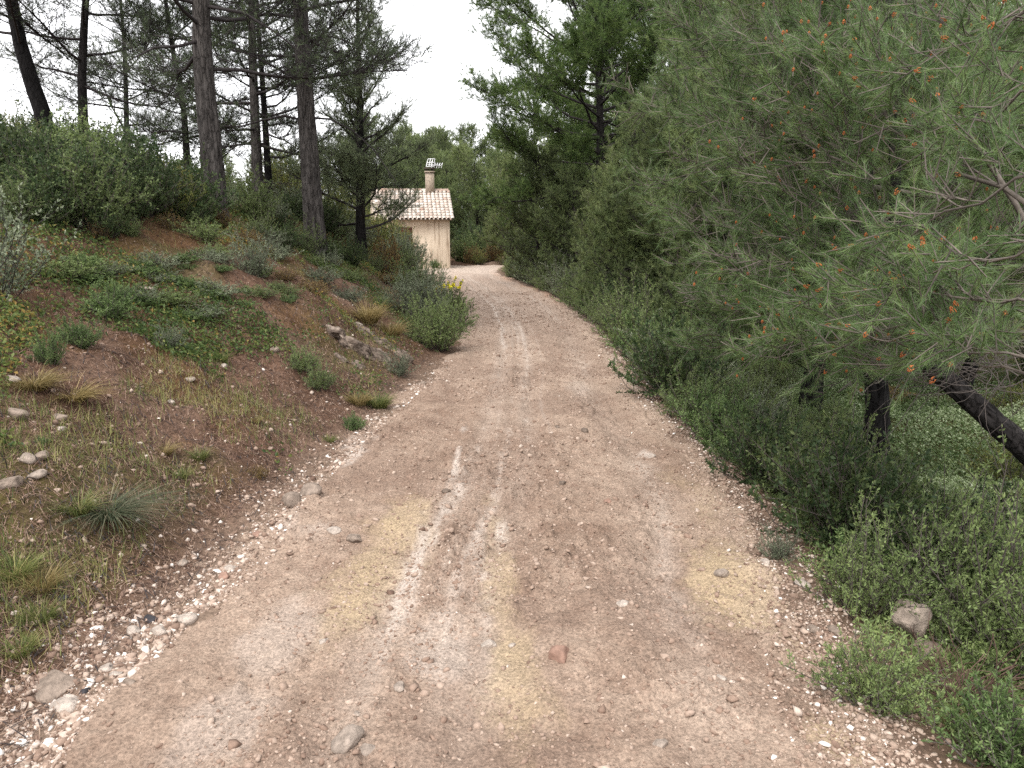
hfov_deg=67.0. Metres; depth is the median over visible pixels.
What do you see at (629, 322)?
shrub
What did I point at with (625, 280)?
shrub
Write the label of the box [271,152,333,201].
shrub
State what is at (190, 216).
shrub
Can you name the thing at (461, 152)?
pine tree
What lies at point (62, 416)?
stone
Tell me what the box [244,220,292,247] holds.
shrub
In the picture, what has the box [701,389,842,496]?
shrub
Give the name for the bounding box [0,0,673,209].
sky
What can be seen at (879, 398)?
pine tree
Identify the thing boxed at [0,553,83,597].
grass tuft
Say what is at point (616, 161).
pine tree
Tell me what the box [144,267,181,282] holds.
shrub
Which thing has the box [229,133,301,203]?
pine tree
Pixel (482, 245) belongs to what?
shrub
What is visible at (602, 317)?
shrub
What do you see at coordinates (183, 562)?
stone
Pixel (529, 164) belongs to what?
pine tree
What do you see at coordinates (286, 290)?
shrub
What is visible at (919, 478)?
shrub
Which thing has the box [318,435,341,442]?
grass tuft
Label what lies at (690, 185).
pine tree
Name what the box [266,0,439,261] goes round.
pine tree
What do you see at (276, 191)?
shrub
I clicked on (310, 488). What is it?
stone
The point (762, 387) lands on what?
shrub
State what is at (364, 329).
rock outcrop
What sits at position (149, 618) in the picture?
stone
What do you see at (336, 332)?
rock outcrop
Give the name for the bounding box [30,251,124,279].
shrub
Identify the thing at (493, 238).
pine tree
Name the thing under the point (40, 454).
stone
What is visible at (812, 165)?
pine tree
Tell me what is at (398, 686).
stone
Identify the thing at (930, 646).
rock
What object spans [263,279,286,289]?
shrub
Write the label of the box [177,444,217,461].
grass tuft
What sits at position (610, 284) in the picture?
shrub
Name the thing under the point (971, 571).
shrub
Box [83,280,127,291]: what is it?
shrub
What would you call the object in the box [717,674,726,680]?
stone
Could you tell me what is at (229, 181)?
shrub
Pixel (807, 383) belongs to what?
pine tree
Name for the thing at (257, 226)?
shrub
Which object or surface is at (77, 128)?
shrub
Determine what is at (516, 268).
shrub
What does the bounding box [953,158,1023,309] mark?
pine tree
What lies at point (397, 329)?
grass tuft
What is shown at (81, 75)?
pine tree
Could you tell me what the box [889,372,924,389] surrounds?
shrub
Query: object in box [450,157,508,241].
pine tree
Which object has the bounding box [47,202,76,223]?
shrub
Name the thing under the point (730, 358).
shrub
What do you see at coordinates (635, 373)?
shrub
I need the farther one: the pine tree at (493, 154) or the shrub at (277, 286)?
the pine tree at (493, 154)
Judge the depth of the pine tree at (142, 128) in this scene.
19.32 m
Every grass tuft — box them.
[0,545,63,584]
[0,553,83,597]
[0,622,48,659]
[1,359,88,394]
[8,589,71,626]
[32,467,215,545]
[32,474,120,517]
[38,374,121,403]
[147,437,186,455]
[168,466,194,479]
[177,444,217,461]
[215,351,236,362]
[248,414,263,423]
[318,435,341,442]
[340,296,397,323]
[340,386,376,406]
[361,387,395,408]
[374,315,418,338]
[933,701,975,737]
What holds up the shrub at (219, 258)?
on the ground at (230, 279)
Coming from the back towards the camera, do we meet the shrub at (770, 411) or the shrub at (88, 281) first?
the shrub at (88, 281)
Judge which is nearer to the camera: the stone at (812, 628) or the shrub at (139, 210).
the stone at (812, 628)
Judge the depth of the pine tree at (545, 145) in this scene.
39.98 m
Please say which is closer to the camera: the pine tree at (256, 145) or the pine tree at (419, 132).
the pine tree at (256, 145)
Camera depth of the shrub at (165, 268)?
9.36 m
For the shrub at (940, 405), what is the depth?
12.50 m
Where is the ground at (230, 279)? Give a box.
[0,203,1023,767]
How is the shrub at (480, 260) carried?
on the ground at (230, 279)
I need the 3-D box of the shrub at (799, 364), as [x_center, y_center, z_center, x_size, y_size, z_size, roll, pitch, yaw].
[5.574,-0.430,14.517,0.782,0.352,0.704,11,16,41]
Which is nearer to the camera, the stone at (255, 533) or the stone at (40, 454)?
the stone at (40, 454)
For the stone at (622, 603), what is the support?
on the dirt track
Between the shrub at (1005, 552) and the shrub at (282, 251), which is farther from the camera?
the shrub at (282, 251)
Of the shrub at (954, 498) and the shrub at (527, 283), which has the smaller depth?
the shrub at (954, 498)
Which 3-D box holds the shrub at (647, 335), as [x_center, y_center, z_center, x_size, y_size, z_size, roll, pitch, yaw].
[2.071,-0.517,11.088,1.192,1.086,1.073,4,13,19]
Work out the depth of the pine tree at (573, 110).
31.67 m
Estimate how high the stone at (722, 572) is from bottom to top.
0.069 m
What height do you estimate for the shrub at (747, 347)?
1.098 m
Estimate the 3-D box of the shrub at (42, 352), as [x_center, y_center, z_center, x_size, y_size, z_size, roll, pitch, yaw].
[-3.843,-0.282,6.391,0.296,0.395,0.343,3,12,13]
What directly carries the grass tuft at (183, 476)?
on the ground at (230, 279)
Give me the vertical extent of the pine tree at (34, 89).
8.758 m
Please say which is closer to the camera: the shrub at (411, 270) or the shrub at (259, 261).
the shrub at (259, 261)
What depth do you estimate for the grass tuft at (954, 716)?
3.55 m
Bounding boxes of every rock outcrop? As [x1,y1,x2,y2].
[326,323,345,337]
[334,328,375,360]
[334,352,349,362]
[351,360,365,369]
[353,322,377,336]
[370,347,391,361]
[373,336,392,348]
[393,348,413,362]
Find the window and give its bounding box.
[394,228,411,240]
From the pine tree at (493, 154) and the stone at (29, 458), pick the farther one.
the pine tree at (493, 154)
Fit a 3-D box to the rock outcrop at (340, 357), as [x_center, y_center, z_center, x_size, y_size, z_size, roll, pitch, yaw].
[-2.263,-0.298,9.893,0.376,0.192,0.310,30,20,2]
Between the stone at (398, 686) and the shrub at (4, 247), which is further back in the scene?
the shrub at (4, 247)
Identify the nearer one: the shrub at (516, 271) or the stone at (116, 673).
the stone at (116, 673)
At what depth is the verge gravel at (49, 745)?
4.09 m
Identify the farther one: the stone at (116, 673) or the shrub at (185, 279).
the shrub at (185, 279)
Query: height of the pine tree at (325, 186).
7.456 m
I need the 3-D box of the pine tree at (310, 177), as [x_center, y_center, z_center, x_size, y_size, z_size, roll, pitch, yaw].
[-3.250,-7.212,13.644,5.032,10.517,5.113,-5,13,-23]
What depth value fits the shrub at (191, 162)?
11.89 m
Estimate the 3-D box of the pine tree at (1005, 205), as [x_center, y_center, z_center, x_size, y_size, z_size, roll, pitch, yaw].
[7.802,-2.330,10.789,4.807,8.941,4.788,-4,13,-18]
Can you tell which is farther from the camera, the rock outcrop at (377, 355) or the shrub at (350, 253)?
the shrub at (350, 253)
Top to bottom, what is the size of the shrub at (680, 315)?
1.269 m
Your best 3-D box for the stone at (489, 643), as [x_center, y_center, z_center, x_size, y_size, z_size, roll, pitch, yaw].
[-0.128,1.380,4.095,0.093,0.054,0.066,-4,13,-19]
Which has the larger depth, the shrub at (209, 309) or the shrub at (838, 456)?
the shrub at (209, 309)
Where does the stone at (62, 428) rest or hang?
on the ground at (230, 279)
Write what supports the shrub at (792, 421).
on the ground at (230, 279)
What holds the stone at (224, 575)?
on the ground at (230, 279)
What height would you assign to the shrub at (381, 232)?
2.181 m
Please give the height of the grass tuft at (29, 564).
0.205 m
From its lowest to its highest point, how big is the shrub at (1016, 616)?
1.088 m
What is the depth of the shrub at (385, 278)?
17.20 m
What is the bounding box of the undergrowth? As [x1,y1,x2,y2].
[511,277,1023,748]
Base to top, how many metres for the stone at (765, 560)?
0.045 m
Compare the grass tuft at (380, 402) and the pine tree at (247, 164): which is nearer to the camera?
the grass tuft at (380, 402)
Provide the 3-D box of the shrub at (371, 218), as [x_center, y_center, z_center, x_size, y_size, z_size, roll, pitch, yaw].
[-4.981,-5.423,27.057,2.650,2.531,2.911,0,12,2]
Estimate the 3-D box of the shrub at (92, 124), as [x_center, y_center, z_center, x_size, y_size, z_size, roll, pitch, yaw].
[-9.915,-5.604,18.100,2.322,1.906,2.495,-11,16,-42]
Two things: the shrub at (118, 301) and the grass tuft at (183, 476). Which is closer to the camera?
the grass tuft at (183, 476)
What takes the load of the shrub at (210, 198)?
on the ground at (230, 279)
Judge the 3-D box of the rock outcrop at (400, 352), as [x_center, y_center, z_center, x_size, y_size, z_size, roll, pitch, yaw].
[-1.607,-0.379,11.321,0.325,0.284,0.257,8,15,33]
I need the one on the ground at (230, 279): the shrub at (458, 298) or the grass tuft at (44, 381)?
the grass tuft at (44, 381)
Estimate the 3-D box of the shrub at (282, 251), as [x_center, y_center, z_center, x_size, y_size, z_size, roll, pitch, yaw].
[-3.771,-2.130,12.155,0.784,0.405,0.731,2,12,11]
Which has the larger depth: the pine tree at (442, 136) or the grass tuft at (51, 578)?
the pine tree at (442, 136)
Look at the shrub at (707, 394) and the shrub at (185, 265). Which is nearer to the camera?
the shrub at (707, 394)
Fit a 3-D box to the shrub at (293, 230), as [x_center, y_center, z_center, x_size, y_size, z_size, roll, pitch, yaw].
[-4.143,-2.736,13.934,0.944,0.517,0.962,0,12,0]
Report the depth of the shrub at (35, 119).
14.99 m
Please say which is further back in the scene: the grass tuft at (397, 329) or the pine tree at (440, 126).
the pine tree at (440, 126)
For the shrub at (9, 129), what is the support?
on the ground at (230, 279)
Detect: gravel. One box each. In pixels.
[0,215,434,730]
[0,359,452,767]
[547,296,985,767]
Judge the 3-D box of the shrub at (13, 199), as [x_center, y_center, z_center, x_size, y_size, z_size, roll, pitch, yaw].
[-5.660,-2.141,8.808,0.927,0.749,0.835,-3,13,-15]
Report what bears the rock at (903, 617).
on the ground at (230, 279)
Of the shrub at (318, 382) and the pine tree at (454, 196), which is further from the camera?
the pine tree at (454, 196)
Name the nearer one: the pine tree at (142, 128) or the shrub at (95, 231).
the shrub at (95, 231)
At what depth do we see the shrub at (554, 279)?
21.80 m
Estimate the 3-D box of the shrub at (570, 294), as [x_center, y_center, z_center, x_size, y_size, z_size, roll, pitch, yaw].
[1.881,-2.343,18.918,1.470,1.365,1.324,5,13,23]
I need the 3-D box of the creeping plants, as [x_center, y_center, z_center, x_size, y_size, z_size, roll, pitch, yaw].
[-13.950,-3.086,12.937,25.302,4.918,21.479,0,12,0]
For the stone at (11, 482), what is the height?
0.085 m
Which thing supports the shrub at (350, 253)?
on the ground at (230, 279)
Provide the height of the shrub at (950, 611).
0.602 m
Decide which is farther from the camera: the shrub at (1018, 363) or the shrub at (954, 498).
the shrub at (1018, 363)
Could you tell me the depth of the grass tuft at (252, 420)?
7.15 m
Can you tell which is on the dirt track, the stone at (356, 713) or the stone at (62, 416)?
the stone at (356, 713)
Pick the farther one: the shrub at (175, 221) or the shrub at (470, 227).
the shrub at (470, 227)
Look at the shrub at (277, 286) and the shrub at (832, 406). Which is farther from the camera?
the shrub at (277, 286)
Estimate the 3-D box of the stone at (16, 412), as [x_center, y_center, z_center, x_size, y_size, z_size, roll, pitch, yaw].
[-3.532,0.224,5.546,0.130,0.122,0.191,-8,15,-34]
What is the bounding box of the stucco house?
[370,158,453,267]
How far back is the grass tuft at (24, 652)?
3.81 m
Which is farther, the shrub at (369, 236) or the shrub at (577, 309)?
the shrub at (369, 236)
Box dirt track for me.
[34,265,914,767]
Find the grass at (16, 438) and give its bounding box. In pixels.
[0,199,433,686]
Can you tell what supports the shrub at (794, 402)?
on the ground at (230, 279)
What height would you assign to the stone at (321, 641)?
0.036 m
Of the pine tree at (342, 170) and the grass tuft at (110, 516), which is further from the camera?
the pine tree at (342, 170)
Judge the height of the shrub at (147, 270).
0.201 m
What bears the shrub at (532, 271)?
on the ground at (230, 279)
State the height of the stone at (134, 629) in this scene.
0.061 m
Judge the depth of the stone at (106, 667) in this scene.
3.83 m
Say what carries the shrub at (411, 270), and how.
on the ground at (230, 279)
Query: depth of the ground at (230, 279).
6.51 m
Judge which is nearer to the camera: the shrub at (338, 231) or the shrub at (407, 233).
the shrub at (338, 231)
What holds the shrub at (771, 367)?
on the ground at (230, 279)
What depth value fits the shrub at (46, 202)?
8.91 m
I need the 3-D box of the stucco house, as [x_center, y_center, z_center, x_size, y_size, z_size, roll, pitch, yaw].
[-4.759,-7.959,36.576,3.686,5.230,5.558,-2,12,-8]
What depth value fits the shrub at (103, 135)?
12.82 m
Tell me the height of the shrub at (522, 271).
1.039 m
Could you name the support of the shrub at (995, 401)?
on the ground at (230, 279)
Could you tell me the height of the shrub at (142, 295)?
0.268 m
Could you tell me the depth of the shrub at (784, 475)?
5.88 m
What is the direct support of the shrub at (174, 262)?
on the ground at (230, 279)
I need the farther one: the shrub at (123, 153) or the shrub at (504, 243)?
the shrub at (504, 243)
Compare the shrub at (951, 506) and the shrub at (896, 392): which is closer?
the shrub at (951, 506)
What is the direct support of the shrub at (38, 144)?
on the ground at (230, 279)
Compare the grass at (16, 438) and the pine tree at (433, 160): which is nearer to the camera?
the grass at (16, 438)
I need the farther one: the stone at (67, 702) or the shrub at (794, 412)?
the shrub at (794, 412)
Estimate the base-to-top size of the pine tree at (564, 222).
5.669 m
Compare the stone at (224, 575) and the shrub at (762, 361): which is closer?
the stone at (224, 575)
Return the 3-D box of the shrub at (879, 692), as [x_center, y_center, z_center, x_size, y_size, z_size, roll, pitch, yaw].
[1.700,1.272,3.602,0.617,0.554,0.686,-11,16,-42]
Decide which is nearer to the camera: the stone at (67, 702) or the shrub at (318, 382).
the stone at (67, 702)
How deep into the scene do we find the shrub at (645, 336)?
11.61 m
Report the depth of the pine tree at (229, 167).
48.08 m
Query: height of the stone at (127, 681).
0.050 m
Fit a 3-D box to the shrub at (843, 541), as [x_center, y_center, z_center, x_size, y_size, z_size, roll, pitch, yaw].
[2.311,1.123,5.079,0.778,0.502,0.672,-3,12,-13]
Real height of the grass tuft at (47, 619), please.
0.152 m
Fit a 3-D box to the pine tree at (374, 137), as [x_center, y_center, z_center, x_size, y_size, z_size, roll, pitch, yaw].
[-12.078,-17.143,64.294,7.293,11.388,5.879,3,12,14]
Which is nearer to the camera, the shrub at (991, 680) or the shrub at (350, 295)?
the shrub at (991, 680)
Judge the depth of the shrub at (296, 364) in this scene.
8.92 m
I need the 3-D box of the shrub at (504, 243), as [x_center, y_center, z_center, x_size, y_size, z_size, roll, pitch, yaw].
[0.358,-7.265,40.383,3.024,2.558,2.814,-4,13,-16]
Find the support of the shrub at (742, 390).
on the ground at (230, 279)
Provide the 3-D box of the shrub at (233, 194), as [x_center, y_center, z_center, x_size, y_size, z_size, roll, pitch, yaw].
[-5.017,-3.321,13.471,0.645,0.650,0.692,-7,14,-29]
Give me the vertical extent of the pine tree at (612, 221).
6.334 m
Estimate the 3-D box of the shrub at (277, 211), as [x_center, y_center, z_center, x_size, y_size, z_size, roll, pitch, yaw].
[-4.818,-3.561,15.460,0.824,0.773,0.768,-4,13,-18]
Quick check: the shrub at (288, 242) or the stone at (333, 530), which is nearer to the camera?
the stone at (333, 530)
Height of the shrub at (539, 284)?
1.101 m
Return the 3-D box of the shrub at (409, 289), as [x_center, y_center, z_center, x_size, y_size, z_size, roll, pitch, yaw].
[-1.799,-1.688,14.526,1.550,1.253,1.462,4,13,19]
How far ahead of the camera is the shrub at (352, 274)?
13.95 m
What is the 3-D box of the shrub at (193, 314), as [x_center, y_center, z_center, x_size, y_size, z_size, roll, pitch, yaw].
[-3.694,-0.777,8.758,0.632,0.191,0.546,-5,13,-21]
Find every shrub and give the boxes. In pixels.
[0,99,129,192]
[0,113,45,169]
[0,121,130,226]
[0,128,158,229]
[0,156,36,204]
[0,168,61,222]
[0,182,82,300]
[1,99,40,140]
[1,102,81,139]
[1,105,145,179]
[2,172,87,227]
[3,116,73,156]
[24,326,68,365]
[29,130,145,201]
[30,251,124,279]
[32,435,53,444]
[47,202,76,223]
[48,101,137,155]
[48,315,109,349]
[49,110,105,152]
[59,265,123,280]
[61,251,112,266]
[68,276,140,320]
[74,197,137,237]
[77,278,100,284]
[79,218,112,240]
[83,102,185,191]
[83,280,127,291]
[84,122,131,148]
[88,158,163,221]
[94,257,142,275]
[95,258,129,271]
[97,126,204,216]
[115,208,147,236]
[116,244,189,269]
[123,279,171,301]
[124,261,163,274]
[125,258,157,268]
[131,292,171,305]
[140,285,211,307]
[142,141,208,194]
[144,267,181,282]
[148,150,207,220]
[149,316,189,348]
[153,266,183,276]
[156,209,187,231]
[158,143,186,175]
[160,274,204,284]
[165,250,200,262]
[165,307,214,321]
[167,159,244,223]
[167,211,239,242]
[172,193,216,227]
[174,262,199,269]
[177,277,215,288]
[181,240,238,257]
[181,298,234,317]
[190,243,240,263]
[194,273,248,299]
[195,285,228,298]
[209,207,234,228]
[214,263,235,271]
[219,226,264,244]
[221,216,281,277]
[225,165,284,224]
[225,172,242,193]
[226,174,240,208]
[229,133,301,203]
[229,298,260,306]
[233,280,283,298]
[234,286,257,292]
[237,203,280,237]
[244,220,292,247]
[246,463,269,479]
[247,259,281,277]
[257,187,292,218]
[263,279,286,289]
[264,238,304,260]
[265,206,302,234]
[267,165,322,207]
[269,220,305,250]
[270,279,304,294]
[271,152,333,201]
[272,218,307,241]
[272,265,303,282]
[275,190,302,216]
[277,293,300,303]
[281,336,326,373]
[289,210,324,254]
[293,191,344,234]
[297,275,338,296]
[299,356,342,391]
[301,174,373,222]
[302,258,343,283]
[304,227,346,261]
[304,251,328,263]
[315,245,343,267]
[329,201,354,241]
[329,278,367,304]
[331,234,371,266]
[334,262,371,281]
[339,210,381,247]
[341,207,354,235]
[342,410,369,430]
[346,193,409,251]
[353,210,414,238]
[363,246,389,271]
[365,215,412,254]
[368,226,403,278]
[369,293,394,306]
[375,262,453,322]
[378,344,419,377]
[379,242,413,261]
[379,270,398,283]
[380,226,436,270]
[384,254,451,293]
[389,220,421,248]
[390,289,479,352]
[392,239,423,270]
[425,276,476,323]
[428,259,439,267]
[450,210,489,251]
[450,230,485,263]
[454,225,503,262]
[459,243,486,263]
[470,246,486,264]
[480,241,503,261]
[495,251,512,264]
[498,243,525,277]
[499,227,528,257]
[502,241,534,269]
[505,256,533,279]
[505,257,533,279]
[512,261,538,281]
[514,261,552,285]
[516,248,556,287]
[526,262,562,290]
[532,259,569,294]
[538,250,580,298]
[540,250,587,289]
[552,280,572,302]
[553,263,601,306]
[558,262,619,309]
[568,286,605,320]
[571,288,598,313]
[572,270,618,324]
[579,283,639,333]
[582,268,640,307]
[583,276,643,330]
[589,273,670,319]
[591,266,688,348]
[598,304,653,342]
[601,260,690,332]
[603,302,739,402]
[603,308,692,360]
[609,309,671,377]
[610,258,662,309]
[617,308,734,385]
[626,325,666,353]
[633,303,732,357]
[645,358,738,418]
[658,300,692,328]
[661,375,758,430]
[674,388,771,451]
[685,358,755,395]
[700,358,761,412]
[701,311,760,380]
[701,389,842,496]
[707,416,802,464]
[722,374,750,391]
[728,329,773,368]
[728,349,773,390]
[729,367,787,401]
[730,366,807,427]
[734,338,781,377]
[739,352,800,390]
[741,315,806,351]
[744,392,950,554]
[745,381,904,525]
[749,397,831,453]
[753,519,800,562]
[755,393,784,414]
[759,397,828,454]
[761,383,823,426]
[778,587,961,725]
[779,394,829,407]
[780,480,955,627]
[788,353,826,367]
[794,522,934,582]
[803,392,872,446]
[804,392,859,424]
[810,426,878,497]
[860,437,903,457]
[863,382,914,400]
[864,424,1023,640]
[869,448,1007,561]
[871,611,1023,719]
[875,451,936,523]
[880,474,1023,603]
[888,551,1013,652]
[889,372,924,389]
[898,493,1023,617]
[903,397,961,409]
[919,571,1023,695]
[919,665,1023,767]
[920,452,1023,546]
[922,489,990,516]
[945,556,1023,685]
[957,419,1023,493]
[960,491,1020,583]
[975,386,1009,410]
[988,375,1023,412]
[1006,334,1023,370]
[1008,352,1023,378]
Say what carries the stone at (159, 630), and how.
on the ground at (230, 279)
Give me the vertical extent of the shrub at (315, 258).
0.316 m
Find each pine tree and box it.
[0,0,97,133]
[0,0,219,139]
[3,0,197,152]
[43,0,280,172]
[83,0,436,218]
[85,0,409,206]
[133,0,364,201]
[186,0,438,257]
[223,151,240,180]
[234,153,251,192]
[262,145,297,186]
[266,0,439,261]
[297,155,342,203]
[324,176,350,216]
[326,108,396,197]
[332,132,379,219]
[365,180,391,216]
[369,141,401,187]
[376,123,424,165]
[377,130,465,206]
[390,119,418,181]
[405,132,452,223]
[423,122,452,150]
[424,126,475,206]
[437,155,472,246]
[440,119,493,211]
[441,139,488,224]
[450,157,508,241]
[456,0,749,255]
[467,150,517,235]
[473,127,524,209]
[475,149,545,261]
[480,121,548,230]
[495,140,585,271]
[515,164,583,265]
[517,135,583,239]
[527,157,600,275]
[532,0,723,188]
[548,73,635,256]
[552,104,698,307]
[569,164,647,288]
[590,65,696,284]
[597,0,1023,484]
[606,60,787,318]
[607,0,790,329]
[617,101,798,345]
[640,0,935,369]
[667,0,1022,415]
[714,72,885,352]
[732,0,1023,466]
[762,0,998,268]
[874,0,1023,387]
[902,0,1023,358]
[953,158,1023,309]
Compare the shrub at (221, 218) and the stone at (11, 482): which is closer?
the stone at (11, 482)
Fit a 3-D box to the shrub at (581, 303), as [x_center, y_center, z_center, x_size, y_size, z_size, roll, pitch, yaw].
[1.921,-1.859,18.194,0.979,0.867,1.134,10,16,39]
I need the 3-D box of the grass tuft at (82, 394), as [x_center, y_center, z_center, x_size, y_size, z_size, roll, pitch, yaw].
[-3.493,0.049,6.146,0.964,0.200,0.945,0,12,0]
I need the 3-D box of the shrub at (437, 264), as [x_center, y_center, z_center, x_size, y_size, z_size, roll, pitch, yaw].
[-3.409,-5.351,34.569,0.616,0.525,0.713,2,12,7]
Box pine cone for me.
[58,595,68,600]
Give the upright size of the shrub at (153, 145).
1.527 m
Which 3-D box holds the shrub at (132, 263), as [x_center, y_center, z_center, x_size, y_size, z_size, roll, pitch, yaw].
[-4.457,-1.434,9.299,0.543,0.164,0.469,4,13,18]
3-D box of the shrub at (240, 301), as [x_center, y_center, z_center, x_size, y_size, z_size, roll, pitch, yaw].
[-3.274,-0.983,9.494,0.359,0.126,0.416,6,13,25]
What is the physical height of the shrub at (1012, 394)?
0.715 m
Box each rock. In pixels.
[890,599,932,639]
[910,639,943,658]
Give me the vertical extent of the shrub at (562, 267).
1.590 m
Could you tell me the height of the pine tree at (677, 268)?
5.815 m
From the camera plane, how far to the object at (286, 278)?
11.17 m
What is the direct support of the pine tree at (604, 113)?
on the ground at (230, 279)
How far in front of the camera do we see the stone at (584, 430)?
8.06 m
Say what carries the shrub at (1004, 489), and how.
on the ground at (230, 279)
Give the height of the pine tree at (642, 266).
7.153 m
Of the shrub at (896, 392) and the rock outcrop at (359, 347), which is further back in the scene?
the shrub at (896, 392)
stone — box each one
[0,476,23,489]
[4,375,20,383]
[8,407,29,420]
[18,452,37,464]
[27,469,47,479]
[34,669,79,702]
[35,450,49,460]
[48,693,78,712]
[52,413,67,420]
[56,426,66,431]
[79,687,89,693]
[98,663,113,672]
[109,671,122,675]
[122,678,135,684]
[126,625,140,634]
[144,614,157,623]
[150,624,167,635]
[174,612,197,624]
[176,559,187,565]
[185,377,195,381]
[218,571,228,579]
[224,564,235,570]
[252,531,260,537]
[269,346,278,352]
[281,491,301,507]
[300,482,321,496]
[319,638,327,643]
[326,526,340,534]
[331,724,364,753]
[346,534,361,542]
[353,710,360,716]
[360,743,375,755]
[393,681,404,691]
[481,639,496,647]
[548,645,568,663]
[581,428,588,432]
[616,600,628,606]
[652,739,667,747]
[713,568,728,576]
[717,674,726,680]
[760,558,769,564]
[794,578,811,588]
[806,624,818,632]
[827,625,839,636]
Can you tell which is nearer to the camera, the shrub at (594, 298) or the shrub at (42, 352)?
the shrub at (42, 352)
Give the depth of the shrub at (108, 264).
8.78 m
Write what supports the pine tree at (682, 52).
on the ground at (230, 279)
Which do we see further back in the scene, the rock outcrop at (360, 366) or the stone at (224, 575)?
the rock outcrop at (360, 366)
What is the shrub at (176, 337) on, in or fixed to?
on the ground at (230, 279)
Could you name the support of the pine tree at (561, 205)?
on the ground at (230, 279)
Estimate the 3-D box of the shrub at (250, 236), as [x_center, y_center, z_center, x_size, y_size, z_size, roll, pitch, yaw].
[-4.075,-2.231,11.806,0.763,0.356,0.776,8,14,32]
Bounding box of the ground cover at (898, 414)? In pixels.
[735,343,1023,515]
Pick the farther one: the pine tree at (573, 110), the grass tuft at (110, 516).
the pine tree at (573, 110)
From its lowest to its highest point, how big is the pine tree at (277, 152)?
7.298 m
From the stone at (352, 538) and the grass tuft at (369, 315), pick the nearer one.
the stone at (352, 538)
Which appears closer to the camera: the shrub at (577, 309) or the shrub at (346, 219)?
the shrub at (577, 309)
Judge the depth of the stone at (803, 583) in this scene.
4.74 m
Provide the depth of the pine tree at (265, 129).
19.03 m
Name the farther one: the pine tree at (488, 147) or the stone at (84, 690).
the pine tree at (488, 147)
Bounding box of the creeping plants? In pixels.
[0,196,422,561]
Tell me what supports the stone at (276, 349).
on the ground at (230, 279)
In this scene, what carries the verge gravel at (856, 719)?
on the ground at (230, 279)
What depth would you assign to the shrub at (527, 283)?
25.95 m
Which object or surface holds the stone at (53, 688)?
on the dirt track
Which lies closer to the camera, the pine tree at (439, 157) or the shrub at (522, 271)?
the shrub at (522, 271)
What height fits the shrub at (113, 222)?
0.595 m
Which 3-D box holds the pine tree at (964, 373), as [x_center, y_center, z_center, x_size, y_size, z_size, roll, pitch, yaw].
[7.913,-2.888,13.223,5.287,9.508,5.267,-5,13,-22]
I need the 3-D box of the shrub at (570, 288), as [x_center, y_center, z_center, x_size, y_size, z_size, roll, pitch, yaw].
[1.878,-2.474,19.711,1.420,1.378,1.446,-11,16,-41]
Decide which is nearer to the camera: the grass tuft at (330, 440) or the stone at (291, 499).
the stone at (291, 499)
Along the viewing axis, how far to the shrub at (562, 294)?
20.66 m
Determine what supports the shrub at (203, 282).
on the ground at (230, 279)
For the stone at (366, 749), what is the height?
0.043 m
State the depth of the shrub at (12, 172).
9.37 m
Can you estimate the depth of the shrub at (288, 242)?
13.14 m
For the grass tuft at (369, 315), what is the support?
on the ground at (230, 279)
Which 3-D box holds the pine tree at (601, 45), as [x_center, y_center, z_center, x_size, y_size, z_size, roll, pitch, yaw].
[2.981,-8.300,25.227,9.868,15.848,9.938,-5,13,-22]
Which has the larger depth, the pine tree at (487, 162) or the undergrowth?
the pine tree at (487, 162)
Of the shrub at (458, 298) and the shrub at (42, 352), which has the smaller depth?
the shrub at (42, 352)
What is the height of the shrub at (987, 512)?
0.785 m
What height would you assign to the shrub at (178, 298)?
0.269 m
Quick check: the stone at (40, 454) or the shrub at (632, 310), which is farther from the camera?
the shrub at (632, 310)
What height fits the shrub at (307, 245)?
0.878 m
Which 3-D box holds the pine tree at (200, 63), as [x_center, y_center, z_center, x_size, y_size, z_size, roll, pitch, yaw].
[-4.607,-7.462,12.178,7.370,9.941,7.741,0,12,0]
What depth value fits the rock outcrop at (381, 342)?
11.44 m
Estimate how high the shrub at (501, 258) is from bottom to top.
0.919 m
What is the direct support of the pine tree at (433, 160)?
on the ground at (230, 279)
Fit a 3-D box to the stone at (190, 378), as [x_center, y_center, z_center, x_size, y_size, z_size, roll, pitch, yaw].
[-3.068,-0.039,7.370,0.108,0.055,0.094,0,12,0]
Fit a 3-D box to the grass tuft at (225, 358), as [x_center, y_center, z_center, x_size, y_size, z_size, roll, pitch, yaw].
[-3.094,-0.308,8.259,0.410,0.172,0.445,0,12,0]
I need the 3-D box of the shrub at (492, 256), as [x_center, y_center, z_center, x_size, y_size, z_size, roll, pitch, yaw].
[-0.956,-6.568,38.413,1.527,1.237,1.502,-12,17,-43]
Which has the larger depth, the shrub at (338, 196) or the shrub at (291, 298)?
the shrub at (338, 196)

